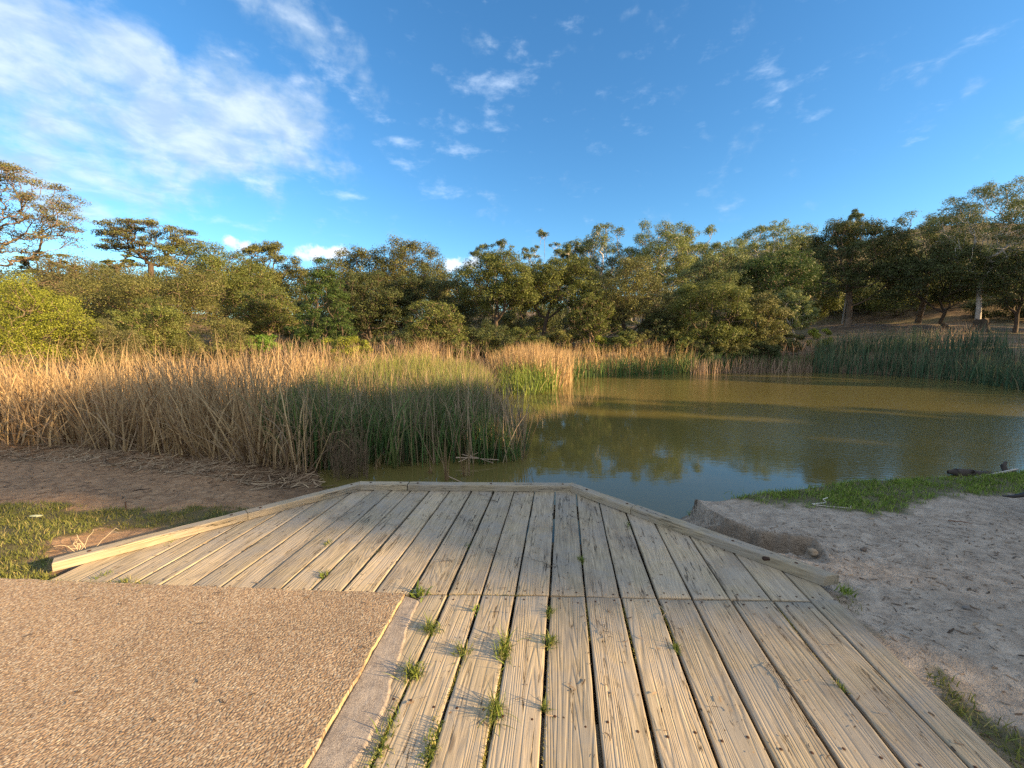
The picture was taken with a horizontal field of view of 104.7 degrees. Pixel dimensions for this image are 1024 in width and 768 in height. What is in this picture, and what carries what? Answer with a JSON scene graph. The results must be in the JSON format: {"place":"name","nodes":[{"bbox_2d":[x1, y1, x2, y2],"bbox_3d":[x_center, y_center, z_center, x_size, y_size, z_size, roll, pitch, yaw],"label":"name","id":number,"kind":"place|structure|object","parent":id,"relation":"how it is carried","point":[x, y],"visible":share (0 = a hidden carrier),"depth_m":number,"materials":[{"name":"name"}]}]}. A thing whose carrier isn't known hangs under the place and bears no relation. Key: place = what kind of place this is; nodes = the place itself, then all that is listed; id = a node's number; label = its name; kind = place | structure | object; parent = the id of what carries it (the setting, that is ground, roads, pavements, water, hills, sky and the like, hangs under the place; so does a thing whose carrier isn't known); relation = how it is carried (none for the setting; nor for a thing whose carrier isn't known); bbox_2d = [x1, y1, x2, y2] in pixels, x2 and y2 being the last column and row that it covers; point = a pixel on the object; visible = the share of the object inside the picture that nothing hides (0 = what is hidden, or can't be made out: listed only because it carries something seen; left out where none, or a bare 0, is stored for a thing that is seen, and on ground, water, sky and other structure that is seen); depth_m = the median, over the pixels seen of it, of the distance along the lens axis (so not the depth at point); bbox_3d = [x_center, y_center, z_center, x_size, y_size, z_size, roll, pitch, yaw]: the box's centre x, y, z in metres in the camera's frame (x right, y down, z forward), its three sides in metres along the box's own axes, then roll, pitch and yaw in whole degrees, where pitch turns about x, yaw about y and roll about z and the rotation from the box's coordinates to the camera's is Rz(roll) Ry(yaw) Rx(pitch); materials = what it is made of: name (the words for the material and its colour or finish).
{"place":"outdoors","nodes":[
{"label":"outdoors","id":0,"kind":"place"},
{"bbox_2d":[0,500,250,580],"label":"lawn grass","id":1,"kind":"structure","parent":0,"point":[47,523],"depth_m":3.55,"materials":[{"name":"plant"}]},
{"bbox_2d":[0,578,404,767],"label":"path","id":2,"kind":"structure","parent":0,"point":[286,717],"depth_m":1.77,"materials":[{"name":"gravel"}]},
{"bbox_2d":[0,223,1023,767],"bbox_3d":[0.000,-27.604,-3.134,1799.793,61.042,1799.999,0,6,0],"label":"ground","id":3,"kind":"structure","parent":0,"point":[794,535],"depth_m":3.27,"materials":[{"name":"sand"}]},
{"bbox_2d":[0,160,91,266],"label":"wattle tree","id":4,"kind":"object","parent":3,"relation":"on","point":[9,168],"visible":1,"depth_m":21.41,"materials":[{"name":"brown plant"}]},
{"bbox_2d":[0,311,91,340],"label":"shrub","id":5,"kind":"object","parent":3,"relation":"on","point":[31,326],"visible":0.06,"depth_m":22.90,"materials":[{"name":"green plant"}]},
{"bbox_2d":[15,250,78,329],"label":"wattle tree","id":6,"kind":"object","parent":3,"relation":"on","point":[24,264],"visible":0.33,"depth_m":28.67,"materials":[{"name":"green plant"}]},
{"bbox_2d":[0,269,107,379],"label":"wattle bush","id":7,"kind":"object","parent":3,"relation":"on","point":[34,302],"visible":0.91,"depth_m":12.81,"materials":[{"name":"green plant"}]},
{"bbox_2d":[0,250,159,325],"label":"wattle tree","id":8,"kind":"object","parent":3,"relation":"on","point":[42,278],"visible":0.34,"depth_m":25.37,"materials":[{"name":"green plant"}]},
{"bbox_2d":[34,313,156,374],"bbox_3d":[-15.170,-1.127,14.335,3.585,2.816,3.090,0,6,0],"label":"wattle bush","id":9,"kind":"object","parent":3,"relation":"on","point":[125,338],"visible":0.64,"depth_m":13.85,"materials":[{"name":"green plant"}]},
{"bbox_2d":[90,217,205,277],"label":"wattle tree","id":10,"kind":"object","parent":3,"relation":"on","point":[121,231],"visible":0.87,"depth_m":35.61,"materials":[{"name":"green plant"}]},
{"bbox_2d":[94,296,201,372],"bbox_3d":[-15.120,-1.828,16.326,3.363,3.736,2.896,0,6,0],"label":"wattle bush","id":11,"kind":"object","parent":3,"relation":"on","point":[155,312],"visible":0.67,"depth_m":15.98,"materials":[{"name":"green plant"}]},
{"bbox_2d":[53,252,244,359],"bbox_3d":[-19.104,-4.048,21.774,7.844,5.884,8.289,-6,9,-42],"label":"wattle tree","id":12,"kind":"object","parent":3,"relation":"on","point":[138,286],"visible":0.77,"depth_m":20.43,"materials":[{"name":"green plant"}]},
{"bbox_2d":[0,440,339,503],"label":"reed litter","id":13,"kind":"object","parent":3,"relation":"on","point":[139,465],"visible":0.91,"depth_m":5.81,"materials":[{"name":"plant"}]},
{"bbox_2d":[135,316,260,374],"bbox_3d":[-13.707,-1.581,17.329,4.804,3.013,3.946,0,6,0],"label":"wattle bush","id":14,"kind":"object","parent":3,"relation":"on","point":[225,323],"visible":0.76,"depth_m":16.87,"materials":[{"name":"green plant"}]},
{"bbox_2d":[149,237,292,344],"bbox_3d":[-20.847,-6.301,28.754,8.815,7.865,8.017,0,6,0],"label":"wattle tree","id":15,"kind":"object","parent":3,"relation":"on","point":[243,284],"visible":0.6,"depth_m":27.41,"materials":[{"name":"green plant"}]},
{"bbox_2d":[0,329,459,473],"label":"dry reed bed","id":16,"kind":"object","parent":3,"relation":"on","point":[147,413],"visible":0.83,"depth_m":6.67,"materials":[{"name":"plant"}]},
{"bbox_2d":[204,298,286,341],"bbox_3d":[-20.737,-5.029,31.403,6.393,4.432,4.985,0,6,0],"label":"shrub","id":17,"kind":"object","parent":3,"relation":"on","point":[249,330],"visible":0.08,"depth_m":30.49,"materials":[{"name":"green plant"}]},
{"bbox_2d":[235,333,282,360],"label":"shrub","id":18,"kind":"object","parent":3,"relation":"on","point":[267,338],"visible":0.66,"depth_m":18.36,"materials":[{"name":"green plant"}]},
{"bbox_2d":[232,285,306,334],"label":"wattle tree","id":19,"kind":"object","parent":3,"relation":"on","point":[268,305],"visible":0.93,"depth_m":23.02,"materials":[{"name":"green plant"}]},
{"bbox_2d":[228,240,310,297],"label":"wattle tree","id":20,"kind":"object","parent":3,"relation":"on","point":[270,248],"visible":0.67,"depth_m":35.30,"materials":[{"name":"green plant"}]},
{"bbox_2d":[259,300,335,343],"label":"shrub","id":21,"kind":"object","parent":3,"relation":"on","point":[298,304],"visible":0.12,"depth_m":27.16,"materials":[{"name":"green plant"}]},
{"bbox_2d":[283,325,316,361],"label":"shrub","id":22,"kind":"object","parent":3,"relation":"on","point":[296,331],"visible":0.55,"depth_m":19.11,"materials":[{"name":"green plant"}]},
{"bbox_2d":[277,263,346,312],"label":"wattle tree","id":23,"kind":"object","parent":3,"relation":"on","point":[292,294],"visible":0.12,"depth_m":43.81,"materials":[{"name":"green plant"}]},
{"bbox_2d":[289,255,362,366],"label":"cedar tree","id":24,"kind":"object","parent":3,"relation":"on","point":[318,288],"visible":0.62,"depth_m":19.73,"materials":[{"name":"green plant"}]},
{"bbox_2d":[198,334,489,373],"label":"back reeds","id":25,"kind":"object","parent":3,"relation":"on","point":[463,357],"visible":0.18,"depth_m":18.70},
{"bbox_2d":[321,335,373,364],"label":"shrub","id":26,"kind":"object","parent":3,"relation":"on","point":[348,340],"visible":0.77,"depth_m":15.84,"materials":[{"name":"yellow plant"}]},
{"bbox_2d":[318,243,392,337],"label":"wattle tree","id":27,"kind":"object","parent":3,"relation":"on","point":[346,265],"visible":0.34,"depth_m":33.07,"materials":[{"name":"green plant"}]},
{"bbox_2d":[308,596,418,767],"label":"concrete strip","id":28,"kind":"object","parent":3,"relation":"on","point":[346,742],"visible":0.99,"depth_m":1.63,"materials":[{"name":"concrete"}]},
{"bbox_2d":[319,269,412,355],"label":"wattle tree","id":29,"kind":"object","parent":3,"relation":"on","point":[362,290],"visible":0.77,"depth_m":24.76,"materials":[{"name":"green plant"}]},
{"bbox_2d":[346,305,422,347],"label":"shrub","id":30,"kind":"object","parent":3,"relation":"on","point":[393,327],"visible":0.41,"depth_m":26.27,"materials":[{"name":"green plant"}]},
{"bbox_2d":[369,329,423,359],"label":"shrub","id":31,"kind":"object","parent":3,"relation":"on","point":[406,335],"visible":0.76,"depth_m":18.60,"materials":[{"name":"green plant"}]},
{"bbox_2d":[362,234,454,309],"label":"wattle tree","id":32,"kind":"object","parent":3,"relation":"on","point":[395,266],"visible":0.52,"depth_m":32.90,"materials":[{"name":"green plant"}]},
{"bbox_2d":[375,262,479,347],"bbox_3d":[-5.535,-4.877,27.365,6.828,6.600,6.006,0,6,0],"label":"wattle tree","id":33,"kind":"object","parent":3,"relation":"on","point":[419,282],"visible":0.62,"depth_m":26.12,"materials":[{"name":"green plant"}]},
{"bbox_2d":[401,299,468,352],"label":"wattle tree","id":34,"kind":"object","parent":3,"relation":"on","point":[438,329],"visible":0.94,"depth_m":19.33,"materials":[{"name":"green plant"}]},
{"bbox_2d":[440,336,473,362],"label":"shrub","id":35,"kind":"object","parent":3,"relation":"on","point":[451,343],"visible":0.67,"depth_m":19.13,"materials":[{"name":"green plant"}]},
{"bbox_2d":[418,294,506,342],"bbox_3d":[-3.863,-4.670,31.739,7.239,5.153,6.672,0,6,0],"label":"shrub","id":36,"kind":"object","parent":3,"relation":"on","point":[481,318],"visible":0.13,"depth_m":30.92,"materials":[{"name":"green plant"}]},
{"bbox_2d":[437,265,498,332],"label":"wattle tree","id":37,"kind":"object","parent":3,"relation":"on","point":[457,288],"visible":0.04,"depth_m":44.31,"materials":[{"name":"green plant"}]},
{"bbox_2d":[460,316,517,364],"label":"shrub","id":38,"kind":"object","parent":3,"relation":"on","point":[477,333],"visible":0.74,"depth_m":20.21,"materials":[{"name":"green plant"}]},
{"bbox_2d":[469,237,516,320],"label":"gum tree","id":39,"kind":"object","parent":3,"relation":"on","point":[501,244],"visible":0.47,"depth_m":42.16,"materials":[{"name":"green plant"}]},
{"bbox_2d":[452,248,553,332],"bbox_3d":[-0.542,-4.972,25.364,6.414,7.300,5.446,0,6,0],"label":"wattle tree","id":40,"kind":"object","parent":3,"relation":"on","point":[505,285],"visible":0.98,"depth_m":24.18,"materials":[{"name":"green plant"}]},
{"bbox_2d":[503,326,543,349],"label":"shrub","id":41,"kind":"object","parent":3,"relation":"on","point":[528,340],"visible":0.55,"depth_m":21.96,"materials":[{"name":"green plant"}]},
{"bbox_2d":[489,301,564,342],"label":"shrub","id":42,"kind":"object","parent":3,"relation":"on","point":[512,317],"visible":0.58,"depth_m":32.45,"materials":[{"name":"green plant"}]},
{"bbox_2d":[52,481,1010,767],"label":"viewing deck","id":43,"kind":"structure","parent":3,"relation":"on","point":[726,655],"depth_m":2.08,"materials":[{"name":"brown wood"}]},
{"bbox_2d":[362,690,404,767],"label":"grass tuft","id":44,"kind":"object","parent":43,"relation":"on","point":[379,749],"visible":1,"depth_m":1.48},
{"bbox_2d":[386,649,431,690],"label":"grass tuft","id":45,"kind":"object","parent":43,"relation":"on","point":[412,672],"visible":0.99,"depth_m":1.77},
{"bbox_2d":[414,716,444,767],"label":"grass tuft","id":46,"kind":"object","parent":43,"relation":"on","point":[432,750],"visible":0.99,"depth_m":1.45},
{"bbox_2d":[416,611,443,637],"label":"grass tuft","id":47,"kind":"object","parent":43,"relation":"on","point":[431,627],"visible":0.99,"depth_m":2.04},
{"bbox_2d":[24,496,963,758],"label":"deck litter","id":48,"kind":"object","parent":43,"relation":"on","point":[497,634],"visible":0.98,"depth_m":1.91,"materials":[{"name":"plant"}]},
{"bbox_2d":[477,681,520,736],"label":"grass tuft","id":49,"kind":"object","parent":43,"relation":"on","point":[495,709],"visible":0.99,"depth_m":1.58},
{"bbox_2d":[490,622,533,670],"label":"grass tuft","id":50,"kind":"object","parent":43,"relation":"on","point":[505,646],"visible":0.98,"depth_m":1.91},
{"bbox_2d":[311,529,912,767],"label":"gap moss","id":51,"kind":"object","parent":43,"relation":"on","point":[490,726],"visible":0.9,"depth_m":1.77,"materials":[{"name":"green plant"}]},
{"bbox_2d":[521,229,563,306],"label":"gum tree","id":52,"kind":"object","parent":3,"relation":"on","point":[526,252],"visible":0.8,"depth_m":42.58,"materials":[{"name":"green plant"}]},
{"bbox_2d":[537,330,571,354],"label":"shrub","id":53,"kind":"object","parent":3,"relation":"on","point":[560,335],"visible":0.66,"depth_m":23.83,"materials":[{"name":"green plant"}]},
{"bbox_2d":[513,252,601,337],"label":"wattle tree","id":54,"kind":"object","parent":3,"relation":"on","point":[557,275],"visible":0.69,"depth_m":25.56,"materials":[{"name":"green plant"}]},
{"bbox_2d":[556,240,585,339],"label":"gum tree","id":55,"kind":"object","parent":3,"relation":"on","point":[566,253],"visible":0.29,"depth_m":44.17,"materials":[{"name":"green plant"}]},
{"bbox_2d":[533,304,611,349],"bbox_3d":[5.386,-4.960,35.732,7.191,4.269,7.128,0,6,0],"label":"shrub","id":56,"kind":"object","parent":3,"relation":"on","point":[574,337],"visible":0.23,"depth_m":34.37,"materials":[{"name":"green plant"}]},
{"bbox_2d":[564,286,620,357],"bbox_3d":[5.133,-3.783,25.311,3.854,4.936,3.325,0,6,0],"label":"wattle bush","id":57,"kind":"object","parent":3,"relation":"on","point":[591,327],"visible":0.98,"depth_m":24.68,"materials":[{"name":"green plant"}]},
{"bbox_2d":[582,335,611,358],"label":"shrub","id":58,"kind":"object","parent":3,"relation":"on","point":[601,341],"visible":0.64,"depth_m":23.56,"materials":[{"name":"green plant"}]},
{"bbox_2d":[560,305,634,343],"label":"shrub","id":59,"kind":"object","parent":3,"relation":"on","point":[627,328],"visible":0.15,"depth_m":36.49,"materials":[{"name":"green plant"}]},
{"bbox_2d":[562,221,636,288],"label":"gum tree","id":60,"kind":"object","parent":3,"relation":"on","point":[587,245],"visible":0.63,"depth_m":45.16,"materials":[{"name":"green plant"}]},
{"bbox_2d":[601,330,636,356],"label":"shrub","id":61,"kind":"object","parent":3,"relation":"on","point":[625,338],"visible":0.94,"depth_m":23.20,"materials":[{"name":"green plant"}]},
{"bbox_2d":[570,253,679,349],"bbox_3d":[7.568,-5.106,27.127,7.801,7.255,6.672,0,6,0],"label":"wattle tree","id":62,"kind":"object","parent":3,"relation":"on","point":[623,312],"visible":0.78,"depth_m":25.40,"materials":[{"name":"green plant"}]},
{"bbox_2d":[563,337,696,380],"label":"shore reeds","id":63,"kind":"object","parent":3,"relation":"on","point":[681,361],"visible":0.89,"depth_m":21.62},
{"bbox_2d":[604,248,678,327],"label":"gum tree","id":64,"kind":"object","parent":3,"relation":"on","point":[634,321],"visible":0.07,"depth_m":56.67,"materials":[{"name":"green plant"}]},
{"bbox_2d":[632,329,660,360],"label":"shrub","id":65,"kind":"object","parent":3,"relation":"on","point":[647,334],"visible":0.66,"depth_m":24.20,"materials":[{"name":"green plant"}]},
{"bbox_2d":[612,218,709,303],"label":"gum tree","id":66,"kind":"object","parent":3,"relation":"on","point":[668,236],"visible":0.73,"depth_m":42.41,"materials":[{"name":"green plant"}]},
{"bbox_2d":[635,311,689,352],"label":"wattle bush","id":67,"kind":"object","parent":3,"relation":"on","point":[664,327],"visible":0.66,"depth_m":24.82,"materials":[{"name":"green plant"}]},
{"bbox_2d":[656,330,693,357],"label":"shrub","id":68,"kind":"object","parent":3,"relation":"on","point":[679,340],"visible":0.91,"depth_m":23.66,"materials":[{"name":"green plant"}]},
{"bbox_2d":[682,338,722,358],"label":"shrub","id":69,"kind":"object","parent":3,"relation":"on","point":[703,345],"visible":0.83,"depth_m":23.55,"materials":[{"name":"green plant"}]},
{"bbox_2d":[677,224,747,292],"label":"gum tree","id":70,"kind":"object","parent":3,"relation":"on","point":[710,229],"visible":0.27,"depth_m":51.45,"materials":[{"name":"green plant"}]},
{"bbox_2d":[665,271,761,359],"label":"wattle tree","id":71,"kind":"object","parent":3,"relation":"on","point":[686,293],"visible":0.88,"depth_m":24.05,"materials":[{"name":"green plant"}]},
{"bbox_2d":[673,249,762,309],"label":"gum tree","id":72,"kind":"object","parent":3,"relation":"on","point":[713,263],"visible":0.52,"depth_m":35.88,"materials":[{"name":"green plant"}]},
{"bbox_2d":[712,340,758,360],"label":"shrub","id":73,"kind":"object","parent":3,"relation":"on","point":[745,348],"visible":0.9,"depth_m":23.59,"materials":[{"name":"green plant"}]},
{"bbox_2d":[702,234,784,301],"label":"gum tree","id":74,"kind":"object","parent":3,"relation":"on","point":[736,242],"visible":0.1,"depth_m":61.93,"materials":[{"name":"green plant"}]},
{"bbox_2d":[689,336,822,374],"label":"shore reeds","id":75,"kind":"object","parent":3,"relation":"on","point":[731,364],"visible":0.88,"depth_m":22.99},
{"bbox_2d":[723,290,794,348],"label":"wattle tree","id":76,"kind":"object","parent":3,"relation":"on","point":[765,301],"visible":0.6,"depth_m":24.68,"materials":[{"name":"green plant"}]},
{"bbox_2d":[749,338,784,362],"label":"shrub","id":77,"kind":"object","parent":3,"relation":"on","point":[769,349],"visible":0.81,"depth_m":23.80,"materials":[{"name":"green plant"}]},
{"bbox_2d":[738,218,822,289],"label":"gum tree","id":78,"kind":"object","parent":3,"relation":"on","point":[755,247],"visible":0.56,"depth_m":50.65,"materials":[{"name":"green plant"}]},
{"bbox_2d":[733,248,835,336],"bbox_3d":[24.057,-8.008,36.126,8.342,8.155,7.134,0,6,0],"label":"gum tree","id":79,"kind":"object","parent":3,"relation":"on","point":[777,272],"visible":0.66,"depth_m":34.50,"materials":[{"name":"green plant"}]},
{"bbox_2d":[775,332,805,353],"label":"shrub","id":80,"kind":"object","parent":3,"relation":"on","point":[790,341],"visible":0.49,"depth_m":26.00,"materials":[{"name":"green plant"}]},
{"bbox_2d":[772,286,819,339],"bbox_3d":[20.968,-5.028,29.740,3.497,4.633,3.221,-5,8,-39],"label":"lemon gum","id":81,"kind":"object","parent":3,"relation":"on","point":[786,296],"visible":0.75,"depth_m":29.16,"materials":[{"name":"green plant"}]},
{"bbox_2d":[787,270,844,324],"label":"shrub","id":82,"kind":"object","parent":3,"relation":"on","point":[834,302],"visible":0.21,"depth_m":47.47,"materials":[{"name":"green plant"}]},
{"bbox_2d":[806,328,834,351],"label":"shrub","id":83,"kind":"object","parent":3,"relation":"on","point":[813,332],"visible":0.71,"depth_m":25.16,"materials":[{"name":"green plant"}]},
{"bbox_2d":[795,277,900,315],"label":"shrub","id":84,"kind":"object","parent":3,"relation":"on","point":[855,307],"visible":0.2,"depth_m":53.95,"materials":[{"name":"green plant"}]},
{"bbox_2d":[830,208,870,323],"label":"gum tree","id":85,"kind":"object","parent":3,"relation":"on","point":[854,214],"visible":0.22,"depth_m":42.32,"materials":[{"name":"green plant"}]},
{"bbox_2d":[794,214,926,326],"bbox_3d":[35.548,-11.621,41.071,9.761,11.613,9.900,-4,7,-29],"label":"fig tree","id":86,"kind":"object","parent":3,"relation":"on","point":[856,273],"visible":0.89,"depth_m":39.46,"materials":[{"name":"green plant"}]},
{"bbox_2d":[763,511,1023,763],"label":"ground litter","id":87,"kind":"object","parent":3,"relation":"on","point":[951,630],"visible":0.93,"depth_m":2.47,"materials":[{"name":"dry leaves"},{"name":"twigs"},{"name":"bark"}]},
{"bbox_2d":[840,276,973,315],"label":"shrub","id":88,"kind":"object","parent":3,"relation":"on","point":[887,304],"visible":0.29,"depth_m":50.73,"materials":[{"name":"green plant"}]},
{"bbox_2d":[802,319,1023,390],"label":"shore reeds","id":89,"kind":"object","parent":3,"relation":"on","point":[986,374],"visible":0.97,"depth_m":20.32,"materials":[{"name":"plant"}]},
{"bbox_2d":[870,210,984,323],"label":"gum tree","id":90,"kind":"object","parent":3,"relation":"on","point":[923,227],"visible":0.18,"depth_m":40.59,"materials":[{"name":"green plant"}]},
{"bbox_2d":[866,241,996,327],"bbox_3d":[39.524,-9.208,37.601,9.404,8.408,8.848,-3,7,-27],"label":"tree","id":91,"kind":"object","parent":3,"relation":"on","point":[918,283],"visible":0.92,"depth_m":36.14,"materials":[{"name":"green plant"}]},
{"bbox_2d":[925,174,1023,319],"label":"gum tree","id":92,"kind":"object","parent":3,"relation":"on","point":[971,220],"visible":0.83,"depth_m":34.09,"materials":[{"name":"green plant"}]},
{"bbox_2d":[954,292,1023,318],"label":"shrub","id":93,"kind":"object","parent":3,"relation":"on","point":[971,306],"visible":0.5,"depth_m":43.48,"materials":[{"name":"green plant"}]},
{"bbox_2d":[970,248,1023,332],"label":"wattle tree","id":94,"kind":"object","parent":3,"relation":"on","point":[1005,283],"visible":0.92,"depth_m":33.24,"materials":[{"name":"green plant"}]},
{"bbox_2d":[0,0,1023,320],"label":"sky","id":95,"kind":"structure","parent":0,"point":[310,127],"materials":[{"name":"blue"}]},
{"bbox_2d":[318,372,1023,543],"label":"pond water","id":96,"kind":"structure","parent":0,"point":[675,445],"depth_m":7.84,"materials":[{"name":"liquid"}]},
{"bbox_2d":[317,415,373,479],"bbox_3d":[-2.399,0.878,5.651,0.773,0.824,1.096,-3,7,-21],"label":"dead bush","id":97,"kind":"object","parent":96,"relation":"on","point":[349,464],"visible":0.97,"depth_m":5.56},
{"bbox_2d":[230,347,553,470],"bbox_3d":[-2.851,-0.032,11.116,6.338,2.425,11.873,-1,7,-6],"label":"green reed bed","id":98,"kind":"object","parent":96,"relation":"in","point":[460,399],"visible":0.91,"depth_m":6.67,"materials":[{"name":"plant"}]},
{"bbox_2d":[384,424,406,468],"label":"reed clump","id":99,"kind":"object","parent":96,"relation":"in","point":[394,460],"visible":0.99,"depth_m":5.84,"materials":[{"name":"green plant"}]},
{"bbox_2d":[481,339,581,395],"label":"reed spit","id":100,"kind":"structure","parent":96,"relation":"in","point":[522,365],"depth_m":16.03,"materials":[{"name":"plant"}]},
{"bbox_2d":[724,469,1023,514],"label":"bank grass","id":101,"kind":"structure","parent":0,"point":[1018,475],"depth_m":4.04,"materials":[{"name":"plant"}]},
{"bbox_2d":[837,594,1023,767],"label":"edge grass","id":102,"kind":"structure","parent":0,"point":[970,716],"depth_m":1.60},
{"bbox_2d":[947,461,1016,476],"bbox_3d":[6.775,1.235,5.570,1.135,0.224,0.265,-1,6,-5],"label":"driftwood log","id":103,"kind":"object","parent":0,"point":[972,472],"visible":0.52,"depth_m":5.57,"materials":[{"name":"wood"}]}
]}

